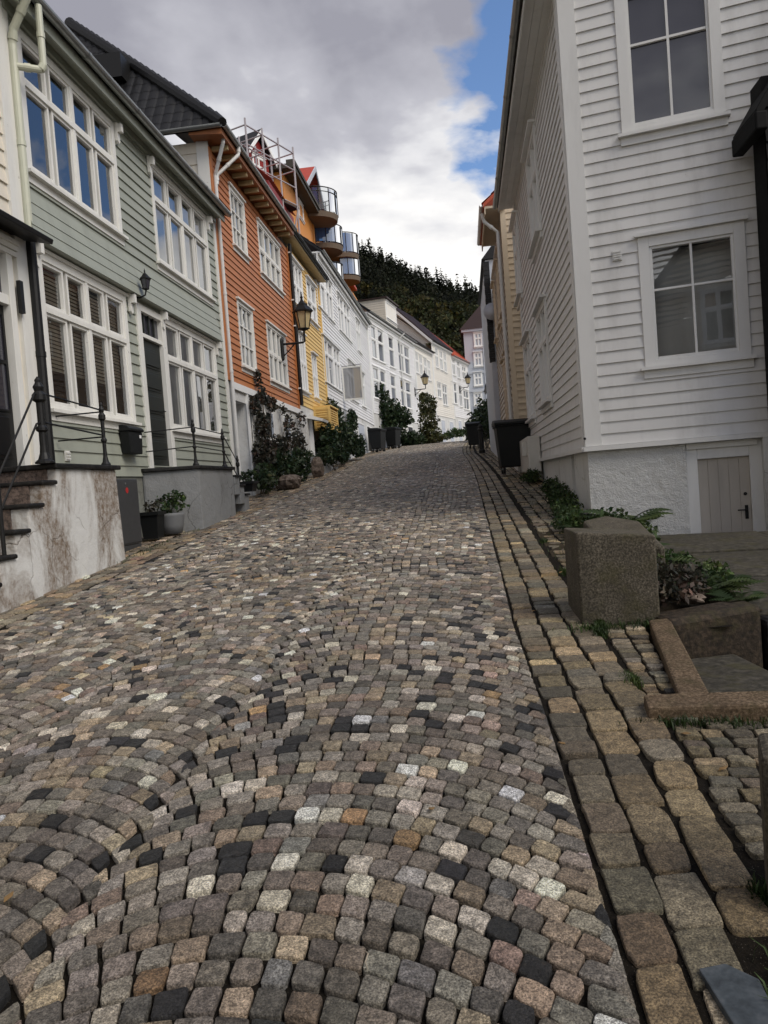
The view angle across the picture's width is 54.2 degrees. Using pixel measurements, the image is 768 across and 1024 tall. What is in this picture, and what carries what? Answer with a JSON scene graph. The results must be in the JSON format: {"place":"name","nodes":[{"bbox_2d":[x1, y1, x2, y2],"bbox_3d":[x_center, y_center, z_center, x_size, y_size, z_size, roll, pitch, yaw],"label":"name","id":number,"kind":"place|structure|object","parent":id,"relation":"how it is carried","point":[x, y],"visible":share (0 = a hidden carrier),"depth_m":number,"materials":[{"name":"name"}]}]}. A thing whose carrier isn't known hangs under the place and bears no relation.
{"place":"outdoors","nodes":[
{"label":"outdoors","id":0,"kind":"place"},
{"bbox_2d":[0,448,390,627],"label":"gutter setts","id":1,"kind":"structure","parent":0,"point":[8,617],"depth_m":10.73,"materials":[{"name":"stone"}]},
{"bbox_2d":[0,463,124,612],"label":"stoop","id":2,"kind":"object","parent":1,"relation":"on","point":[62,525],"visible":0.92,"depth_m":8.58,"materials":[{"name":"stone"}]},
{"bbox_2d":[0,376,110,554],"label":"iron railing","id":3,"kind":"object","parent":2,"relation":"on","point":[39,397],"visible":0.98,"depth_m":8.43,"materials":[{"name":"metal"}]},
{"bbox_2d":[140,498,165,538],"bbox_3d":[-3.703,0.094,11.992,0.340,0.653,0.357,-4,2,6],"label":"plant pot","id":4,"kind":"object","parent":1,"relation":"on","point":[152,524],"visible":1,"depth_m":11.87,"materials":[{"name":"plastic"}]},
{"bbox_2d":[152,489,189,533],"bbox_3d":[-3.561,-0.010,12.447,0.680,0.737,0.533,-4,2,6],"label":"plant pot","id":5,"kind":"object","parent":1,"relation":"on","point":[173,523],"visible":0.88,"depth_m":12.34,"materials":[{"name":"green plant"}]},
{"bbox_2d":[141,465,249,531],"bbox_3d":[-3.408,-0.052,14.151,0.930,1.558,3.183,-4,2,6],"label":"stoop","id":6,"kind":"object","parent":1,"relation":"on","point":[215,494],"visible":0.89,"depth_m":12.90,"materials":[{"name":"concrete"}]},
{"bbox_2d":[144,419,239,482],"bbox_3d":[-3.487,-0.950,14.046,0.847,1.350,2.658,-4,2,6],"label":"iron railing","id":7,"kind":"object","parent":6,"relation":"on","point":[193,431],"visible":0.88,"depth_m":13.04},
{"bbox_2d":[240,469,258,491],"bbox_3d":[-2.996,-0.693,16.309,0.440,0.509,0.456,-4,2,6],"label":"plant pot","id":8,"kind":"object","parent":1,"relation":"on","point":[250,486],"visible":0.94,"depth_m":16.18,"materials":[{"name":"plastic"}]},
{"bbox_2d":[249,369,307,494],"bbox_3d":[-2.848,-2.250,22.040,0.732,3.360,6.766,-4,2,6],"label":"climbing rose","id":9,"kind":"object","parent":1,"relation":"on","point":[264,451],"visible":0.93,"depth_m":19.92,"materials":[{"name":"green plant"}]},
{"bbox_2d":[251,445,311,493],"bbox_3d":[-2.760,-1.238,20.872,0.822,1.416,5.646,-4,2,6],"label":"shrub","id":10,"kind":"object","parent":1,"relation":"on","point":[296,461],"visible":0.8,"depth_m":20.21,"materials":[{"name":"green plant"}]},
{"bbox_2d":[278,474,300,489],"bbox_3d":[-2.555,-0.800,20.348,0.621,0.462,0.879,-4,2,6],"label":"rock","id":11,"kind":"object","parent":1,"relation":"on","point":[289,481],"visible":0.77,"depth_m":20.02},
{"bbox_2d":[311,456,323,477],"bbox_3d":[-2.168,-1.431,24.343,0.423,0.748,0.475,-4,2,6],"label":"rock","id":12,"kind":"object","parent":1,"relation":"on","point":[317,468],"visible":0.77,"depth_m":24.16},
{"bbox_2d":[367,428,386,451],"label":"wheelie bin","id":13,"kind":"object","parent":1,"relation":"on","point":[377,436],"visible":0.99,"depth_m":40.95,"materials":[{"name":"plastic"}]},
{"bbox_2d":[45,0,512,292],"label":"sky","id":14,"kind":"structure","parent":0,"point":[396,106],"materials":[{"name":"white"}]},
{"bbox_2d":[0,440,639,1023],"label":"road setts","id":15,"kind":"structure","parent":0,"point":[118,752],"depth_m":3.21,"materials":[{"name":"stone"}]},
{"bbox_2d":[443,427,466,439],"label":"flower bed","id":16,"kind":"object","parent":15,"relation":"on","point":[456,433],"visible":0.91,"depth_m":55.19,"materials":[{"name":"green plant"}]},
{"bbox_2d":[0,442,767,1023],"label":"road bed","id":17,"kind":"object","parent":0,"point":[750,960],"visible":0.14,"depth_m":2.63,"materials":[{"name":"soil"}]},
{"bbox_2d":[315,445,366,470],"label":"shrub","id":18,"kind":"object","parent":17,"relation":"on","point":[323,453],"visible":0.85,"depth_m":28.04,"materials":[{"name":"green plant"}]},
{"bbox_2d":[316,397,366,465],"bbox_3d":[-1.604,-3.348,31.905,1.167,3.000,10.251,-4,2,6],"label":"shrub","id":19,"kind":"object","parent":17,"relation":"on","point":[336,440],"visible":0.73,"depth_m":30.20,"materials":[{"name":"green plant"}]},
{"bbox_2d":[383,427,401,448],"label":"wheelie bin","id":20,"kind":"object","parent":17,"relation":"on","point":[393,435],"visible":0.89,"depth_m":44.11,"materials":[{"name":"plastic"}]},
{"bbox_2d":[375,382,414,436],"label":"tree","id":21,"kind":"object","parent":17,"relation":"on","point":[393,414],"visible":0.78,"depth_m":47.25,"materials":[{"name":"green plant"}]},
{"bbox_2d":[400,429,427,445],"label":"shrub","id":22,"kind":"object","parent":17,"relation":"on","point":[414,437],"visible":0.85,"depth_m":48.65,"materials":[{"name":"green plant"}]},
{"bbox_2d":[109,458,767,906],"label":"joint grass","id":23,"kind":"structure","parent":17,"relation":"on","point":[603,630],"depth_m":4.11,"materials":[{"name":"green plant"}]},
{"bbox_2d":[463,442,767,1023],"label":"kerb setts","id":24,"kind":"structure","parent":17,"relation":"on","point":[680,897],"depth_m":2.86,"materials":[{"name":"stone"}]},
{"bbox_2d":[465,421,479,448],"bbox_3d":[4.260,-3.655,35.633,0.680,1.248,0.776,-4,2,12],"label":"wheelie bin","id":25,"kind":"object","parent":24,"relation":"on","point":[472,433],"visible":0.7,"depth_m":35.33,"materials":[{"name":"plastic"}]},
{"bbox_2d":[475,439,767,859],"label":"verge setts","id":26,"kind":"structure","parent":17,"relation":"on","point":[744,820],"depth_m":3.40,"materials":[{"name":"stone"}]},
{"bbox_2d":[463,396,489,447],"bbox_3d":[5.077,-4.517,36.868,2.450,2.860,4.294,-4,2,6],"label":"shrub","id":27,"kind":"object","parent":26,"relation":"on","point":[481,414],"visible":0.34,"depth_m":36.69,"materials":[{"name":"green plant"}]},
{"bbox_2d":[491,418,530,473],"bbox_3d":[3.285,-1.663,18.896,1.000,1.358,0.830,-4,2,3],"label":"wheelie bin","id":28,"kind":"object","parent":26,"relation":"on","point":[510,434],"visible":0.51,"depth_m":18.57,"materials":[{"name":"plastic"}]},
{"bbox_2d":[519,468,542,483],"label":"weed","id":29,"kind":"object","parent":26,"relation":"on","point":[530,476],"visible":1,"depth_m":16.15,"materials":[{"name":"green plant"}]},
{"bbox_2d":[538,475,557,494],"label":"weed","id":30,"kind":"object","parent":26,"relation":"on","point":[546,485],"visible":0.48,"depth_m":13.78,"materials":[{"name":"green plant"}]},
{"bbox_2d":[547,489,577,507],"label":"weed","id":31,"kind":"object","parent":26,"relation":"on","point":[561,493],"visible":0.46,"depth_m":11.56,"materials":[{"name":"green plant"}]},
{"bbox_2d":[550,495,583,516],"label":"weed","id":32,"kind":"object","parent":26,"relation":"on","point":[563,502],"visible":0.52,"depth_m":10.59,"materials":[{"name":"green plant"}]},
{"bbox_2d":[550,505,587,533],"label":"weed","id":33,"kind":"object","parent":26,"relation":"on","point":[569,519],"visible":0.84,"depth_m":9.37,"materials":[{"name":"green plant"}]},
{"bbox_2d":[649,618,708,693],"bbox_3d":[1.770,1.214,4.512,0.153,0.879,1.479,-4,2,14],"label":"kerb stone","id":34,"kind":"object","parent":17,"relation":"on","point":[678,665],"visible":0.26,"depth_m":4.35,"materials":[{"name":"beige stone"}]},
{"bbox_2d":[644,691,767,723],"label":"kerb stone","id":35,"kind":"object","parent":17,"relation":"on","point":[748,704],"visible":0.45,"depth_m":3.62,"materials":[{"name":"beige stone"}]},
{"bbox_2d":[699,964,767,1023],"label":"slate slab","id":36,"kind":"structure","parent":17,"relation":"on","point":[734,992],"depth_m":1.90,"materials":[{"name":"stone"}]},
{"bbox_2d":[358,276,457,326],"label":"hill","id":37,"kind":"structure","parent":0,"point":[362,296],"depth_m":219.28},
{"bbox_2d":[352,237,479,356],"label":"forest","id":38,"kind":"object","parent":37,"relation":"on","point":[447,313],"visible":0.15,"depth_m":208.03,"materials":[{"name":"green plant"}]},
{"bbox_2d":[531,522,763,611],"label":"soil bank","id":39,"kind":"structure","parent":0,"point":[675,606],"depth_m":5.93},
{"bbox_2d":[583,516,664,575],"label":"stone slab","id":40,"kind":"structure","parent":39,"relation":"on","point":[606,522],"depth_m":7.53,"materials":[{"name":"stone"}]},
{"bbox_2d":[574,507,673,522],"bbox_3d":[2.974,0.064,9.296,1.232,0.253,1.011,-4,2,6],"label":"fern","id":41,"kind":"object","parent":39,"relation":"on","point":[653,514],"visible":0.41,"depth_m":9.23,"materials":[{"name":"green plant"}]},
{"bbox_2d":[592,506,660,540],"bbox_3d":[2.704,0.203,8.382,0.662,0.524,1.367,-4,2,6],"label":"weed","id":42,"kind":"object","parent":39,"relation":"on","point":[621,515],"visible":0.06,"depth_m":8.51,"materials":[{"name":"green plant"}]},
{"bbox_2d":[657,558,715,606],"bbox_3d":[2.164,0.505,5.645,0.543,0.343,0.830,-2,3,41],"label":"weed","id":43,"kind":"object","parent":39,"relation":"on","point":[680,585],"visible":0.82,"depth_m":5.47,"materials":[{"name":"green plant"}]},
{"bbox_2d":[680,593,705,603],"bbox_3d":[2.303,0.643,5.596,0.179,0.076,0.228,-4,2,6],"label":"rock","id":44,"kind":"object","parent":39,"relation":"on","point":[701,598],"visible":0.67,"depth_m":5.52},
{"bbox_2d":[666,549,743,596],"bbox_3d":[2.788,0.514,6.571,0.513,0.319,1.662,-4,2,6],"label":"weed","id":45,"kind":"object","parent":39,"relation":"on","point":[713,570],"visible":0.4,"depth_m":6.33,"materials":[{"name":"green plant"}]},
{"bbox_2d":[657,531,767,553],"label":"paving slab","id":46,"kind":"structure","parent":39,"relation":"on","point":[694,543],"depth_m":8.60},
{"bbox_2d":[671,550,767,577],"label":"paving slab","id":47,"kind":"structure","parent":39,"relation":"on","point":[753,563],"depth_m":7.45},
{"bbox_2d":[674,574,766,592],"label":"fern","id":48,"kind":"object","parent":39,"relation":"on","point":[733,583],"visible":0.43,"depth_m":5.76,"materials":[{"name":"green plant"}]},
{"bbox_2d":[706,588,767,602],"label":"fern","id":49,"kind":"object","parent":39,"relation":"on","point":[750,598],"visible":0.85,"depth_m":5.56,"materials":[{"name":"green plant"}]},
{"bbox_3d":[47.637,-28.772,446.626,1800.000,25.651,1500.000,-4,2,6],"label":"ground","id":50,"kind":"structure","parent":0,"visible":0},
{"bbox_2d":[0,0,52,466],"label":"cream house","id":51,"kind":"structure","parent":50,"relation":"on","point":[17,375],"depth_m":9.25,"materials":[{"name":"cream paint"},{"name":"black tile"},{"name":"black paint"}]},
{"bbox_2d":[0,305,17,466],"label":"door","id":52,"kind":"structure","parent":51,"relation":"in","point":[7,432],"depth_m":9.08,"materials":[{"name":"black paint"}]},
{"bbox_2d":[1,0,235,536],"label":"green house","id":53,"kind":"structure","parent":50,"relation":"on","point":[117,195],"depth_m":12.12,"materials":[{"name":"paint"}]},
{"bbox_2d":[17,28,128,245],"bbox_3d":[-4.812,-5.364,11.139,0.655,2.020,2.840,-4,2,6],"label":"window","id":54,"kind":"structure","parent":53,"relation":"in","point":[71,150],"depth_m":11.21,"materials":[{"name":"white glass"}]},
{"bbox_2d":[38,248,141,428],"bbox_3d":[-4.595,-2.400,11.206,0.655,2.295,2.710,-4,2,6],"label":"window","id":55,"kind":"structure","parent":53,"relation":"in","point":[85,320],"depth_m":11.17,"materials":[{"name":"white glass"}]},
{"bbox_2d":[118,425,143,454],"bbox_3d":[-4.060,-1.163,12.099,0.184,0.458,0.543,-4,2,6],"label":"mailbox","id":56,"kind":"object","parent":53,"relation":"attached to","point":[131,439],"visible":1,"depth_m":11.91,"materials":[{"name":"plastic"}]},
{"bbox_2d":[143,339,168,465],"bbox_3d":[-4.112,-1.941,13.465,0.109,2.240,0.880,-4,2,6],"label":"door","id":57,"kind":"structure","parent":53,"relation":"in","point":[157,411],"depth_m":13.49,"materials":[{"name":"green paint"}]},
{"bbox_2d":[149,165,216,306],"bbox_3d":[-4.350,-5.569,15.425,0.655,2.040,3.147,-4,2,6],"label":"window","id":58,"kind":"structure","parent":53,"relation":"in","point":[180,227],"depth_m":15.34,"materials":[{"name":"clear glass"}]},
{"bbox_2d":[165,316,226,443],"bbox_3d":[-4.132,-2.595,15.487,0.655,2.295,3.062,-4,2,6],"label":"window","id":59,"kind":"structure","parent":53,"relation":"in","point":[192,362],"depth_m":15.42,"materials":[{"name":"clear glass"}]},
{"bbox_2d":[116,479,141,551],"bbox_3d":[-3.993,0.160,10.970,0.440,1.260,1.120,-4,2,6],"label":"electrical cabinet","id":60,"kind":"object","parent":50,"relation":"on","point":[127,489],"visible":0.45,"depth_m":11.13,"materials":[{"name":"metal"}]},
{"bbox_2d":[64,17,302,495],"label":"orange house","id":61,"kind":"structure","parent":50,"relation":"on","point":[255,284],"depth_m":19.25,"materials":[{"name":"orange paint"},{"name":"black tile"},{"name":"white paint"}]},
{"bbox_2d":[228,181,251,263],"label":"window","id":62,"kind":"structure","parent":61,"relation":"in","point":[238,225],"depth_m":19.61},
{"bbox_2d":[235,296,257,377],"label":"window","id":63,"kind":"structure","parent":61,"relation":"in","point":[245,323],"depth_m":19.65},
{"bbox_2d":[256,217,285,298],"bbox_3d":[-3.451,-7.619,22.731,0.195,1.683,2.736,-4,2,6],"label":"window","id":64,"kind":"structure","parent":61,"relation":"in","point":[269,247],"depth_m":22.68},
{"bbox_2d":[265,319,291,393],"bbox_3d":[-3.233,-4.657,22.806,0.195,1.865,2.432,-4,2,6],"label":"window","id":65,"kind":"structure","parent":61,"relation":"in","point":[279,378],"depth_m":22.73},
{"bbox_2d":[280,294,312,360],"bbox_3d":[-2.714,-5.753,23.217,1.126,2.044,0.582,-4,2,6],"label":"street lamp","id":66,"kind":"object","parent":61,"relation":"attached to","point":[302,311],"visible":1,"depth_m":23.10,"materials":[{"name":"black metal"}]},
{"bbox_2d":[237,129,295,222],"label":"red house","id":67,"kind":"structure","parent":50,"relation":"on","point":[257,142],"depth_m":49.47,"materials":[{"name":"wood"}]},
{"bbox_2d":[231,117,299,233],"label":"scaffold","id":68,"kind":"object","parent":67,"relation":"attached to","point":[291,206],"visible":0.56,"depth_m":42.26,"materials":[{"name":"metal"}]},
{"bbox_2d":[277,227,338,468],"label":"yellow house","id":69,"kind":"structure","parent":50,"relation":"on","point":[313,395],"depth_m":27.75,"materials":[{"name":"paint"}]},
{"bbox_2d":[288,251,303,305],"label":"window","id":70,"kind":"structure","parent":69,"relation":"in","point":[297,268],"depth_m":26.65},
{"bbox_2d":[293,325,311,397],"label":"window","id":71,"kind":"structure","parent":69,"relation":"in","point":[302,349],"depth_m":26.52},
{"bbox_2d":[305,274,320,330],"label":"window","id":72,"kind":"structure","parent":69,"relation":"in","point":[311,286],"depth_m":28.94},
{"bbox_2d":[310,351,321,402],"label":"window","id":73,"kind":"structure","parent":69,"relation":"in","point":[313,355],"depth_m":28.50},
{"bbox_2d":[269,159,360,299],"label":"apartment block","id":74,"kind":"structure","parent":50,"relation":"on","point":[318,222],"depth_m":61.44,"materials":[{"name":"wood"}]},
{"bbox_2d":[300,234,375,464],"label":"white house","id":75,"kind":"structure","parent":50,"relation":"on","point":[346,322],"depth_m":34.94,"materials":[{"name":"paint"}]},
{"bbox_2d":[313,269,328,318],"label":"window","id":76,"kind":"structure","parent":75,"relation":"in","point":[322,285],"depth_m":31.64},
{"bbox_2d":[321,333,337,390],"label":"window","id":77,"kind":"structure","parent":75,"relation":"in","point":[331,382],"depth_m":32.15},
{"bbox_2d":[325,276,335,326],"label":"window","id":78,"kind":"structure","parent":75,"relation":"in","point":[328,285],"depth_m":33.02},
{"bbox_2d":[333,345,343,395],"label":"window","id":79,"kind":"structure","parent":75,"relation":"in","point":[336,350],"depth_m":33.80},
{"bbox_2d":[336,290,346,338],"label":"window","id":80,"kind":"structure","parent":75,"relation":"in","point":[340,298],"depth_m":35.86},
{"bbox_2d":[343,300,352,345],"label":"window","id":81,"kind":"structure","parent":75,"relation":"in","point":[346,307],"depth_m":37.73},
{"bbox_2d":[357,296,419,447],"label":"white house","id":82,"kind":"structure","parent":50,"relation":"on","point":[392,357],"depth_m":51.67,"materials":[{"name":"paint"}]},
{"bbox_2d":[370,323,378,362],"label":"window","id":83,"kind":"structure","parent":82,"relation":"in","point":[373,338],"depth_m":46.94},
{"bbox_2d":[372,364,380,401],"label":"window","id":84,"kind":"structure","parent":82,"relation":"in","point":[375,371],"depth_m":46.84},
{"bbox_2d":[376,327,386,365],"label":"window","id":85,"kind":"structure","parent":82,"relation":"in","point":[381,352],"depth_m":48.47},
{"bbox_2d":[387,334,396,370],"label":"window","id":86,"kind":"structure","parent":82,"relation":"in","point":[390,338],"depth_m":50.90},
{"bbox_2d":[403,344,411,377],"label":"window","id":87,"kind":"structure","parent":82,"relation":"in","point":[406,348],"depth_m":55.03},
{"bbox_2d":[405,380,412,411],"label":"window","id":88,"kind":"structure","parent":82,"relation":"in","point":[407,383],"depth_m":54.84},
{"bbox_2d":[401,330,436,432],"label":"white house","id":89,"kind":"structure","parent":50,"relation":"on","point":[423,358],"depth_m":59.65,"materials":[{"name":"paint"}]},
{"bbox_2d":[396,307,455,441],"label":"white house","id":90,"kind":"structure","parent":50,"relation":"on","point":[411,326],"depth_m":64.61,"materials":[{"name":"paint"}]},
{"bbox_2d":[416,392,446,443],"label":"ivy column","id":91,"kind":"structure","parent":50,"relation":"on","point":[430,431],"depth_m":49.41,"materials":[{"name":"green plant"}]},
{"bbox_2d":[434,335,470,440],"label":"white house","id":92,"kind":"structure","parent":50,"relation":"on","point":[460,364],"depth_m":71.00,"materials":[{"name":"paint"}]},
{"bbox_2d":[460,305,486,414],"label":"apartment building","id":93,"kind":"structure","parent":50,"relation":"on","point":[471,333],"depth_m":73.83,"materials":[{"name":"wood"}]},
{"bbox_2d":[478,237,501,456],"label":"grey house","id":94,"kind":"structure","parent":50,"relation":"on","point":[485,300],"depth_m":26.63,"materials":[{"name":"grey wood"}]},
{"bbox_2d":[477,191,526,470],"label":"sand house","id":95,"kind":"structure","parent":50,"relation":"on","point":[493,226],"depth_m":19.90,"materials":[{"name":"paint"}]},
{"bbox_2d":[490,280,498,346],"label":"window","id":96,"kind":"structure","parent":95,"relation":"in","point":[492,286],"depth_m":24.79,"materials":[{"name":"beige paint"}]},
{"bbox_2d":[493,259,501,332],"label":"window","id":97,"kind":"structure","parent":95,"relation":"in","point":[495,263],"depth_m":22.42,"materials":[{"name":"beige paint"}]},
{"bbox_2d":[499,358,508,419],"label":"window","id":98,"kind":"structure","parent":95,"relation":"in","point":[502,360],"depth_m":22.59,"materials":[{"name":"beige paint"}]},
{"bbox_2d":[564,528,659,633],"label":"granite block","id":99,"kind":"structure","parent":50,"relation":"on","point":[612,576],"depth_m":5.32,"materials":[{"name":"stone"}]},
{"bbox_2d":[493,0,767,534],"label":"grey white house","id":100,"kind":"structure","parent":50,"relation":"on","point":[624,188],"depth_m":10.01,"materials":[{"name":"paint"}]},
{"bbox_2d":[508,210,522,310],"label":"window","id":101,"kind":"structure","parent":100,"relation":"in","point":[513,220],"depth_m":18.60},
{"bbox_2d":[519,329,536,427],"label":"window","id":102,"kind":"structure","parent":100,"relation":"in","point":[525,341],"depth_m":17.66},
{"bbox_2d":[519,435,541,472],"bbox_3d":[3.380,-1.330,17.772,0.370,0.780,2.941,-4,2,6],"label":"meter cabinet","id":103,"kind":"object","parent":100,"relation":"attached to","point":[530,453],"visible":0.83,"depth_m":16.32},
{"bbox_2d":[520,119,542,263],"bbox_3d":[2.853,-6.024,14.301,0.230,2.077,1.789,-4,2,6],"label":"window","id":104,"kind":"structure","parent":100,"relation":"in","point":[529,154],"depth_m":14.24,"materials":[{"name":"wood"}]},
{"bbox_2d":[530,294,553,414],"bbox_3d":[3.090,-2.972,14.487,0.230,2.037,1.791,-4,2,6],"label":"window","id":105,"kind":"structure","parent":100,"relation":"in","point":[539,311],"depth_m":14.43,"materials":[{"name":"wood"}]},
{"bbox_2d":[614,0,730,146],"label":"window","id":106,"kind":"structure","parent":100,"relation":"in","point":[670,54],"depth_m":9.74,"materials":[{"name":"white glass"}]},
{"bbox_2d":[634,215,756,378],"bbox_3d":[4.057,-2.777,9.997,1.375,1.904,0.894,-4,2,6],"label":"window","id":107,"kind":"structure","parent":100,"relation":"in","point":[732,229],"depth_m":9.76,"materials":[{"name":"white wood"}]},
{"bbox_2d":[697,456,752,532],"bbox_3d":[4.505,-0.188,9.911,0.625,1.062,0.114,-4,2,19],"label":"cellar door","id":108,"kind":"structure","parent":100,"relation":"in","point":[724,483],"depth_m":9.91,"materials":[{"name":"grey wood"}]},
{"bbox_2d":[655,599,762,667],"bbox_3d":[2.320,1.274,5.330,0.758,1.218,0.334,-5,2,-9],"label":"retaining stone","id":109,"kind":"object","parent":50,"relation":"on","point":[740,637],"visible":0.3,"depth_m":5.17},
{"bbox_2d":[691,654,767,692],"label":"floor slab","id":110,"kind":"structure","parent":50,"relation":"on","point":[729,673],"depth_m":4.62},
{"bbox_2d":[732,75,767,405],"bbox_3d":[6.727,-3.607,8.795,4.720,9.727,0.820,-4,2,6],"label":"black house","id":111,"kind":"structure","parent":50,"relation":"on","point":[752,130],"depth_m":9.13,"materials":[{"name":"paint"}]},
{"bbox_2d":[757,733,767,896],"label":"stone post","id":112,"kind":"object","parent":50,"relation":"on","point":[762,741],"visible":0.96,"depth_m":2.23,"materials":[{"name":"stone"}]},
{"bbox_2d":[760,615,767,669],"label":"retaining stone","id":113,"kind":"object","parent":50,"relation":"on","point":[764,627],"visible":0.18,"depth_m":5.25,"materials":[{"name":"stone"}]},
{"bbox_2d":[731,576,767,614],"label":"paving slab","id":114,"kind":"structure","parent":113,"relation":"on","point":[761,603],"depth_m":6.09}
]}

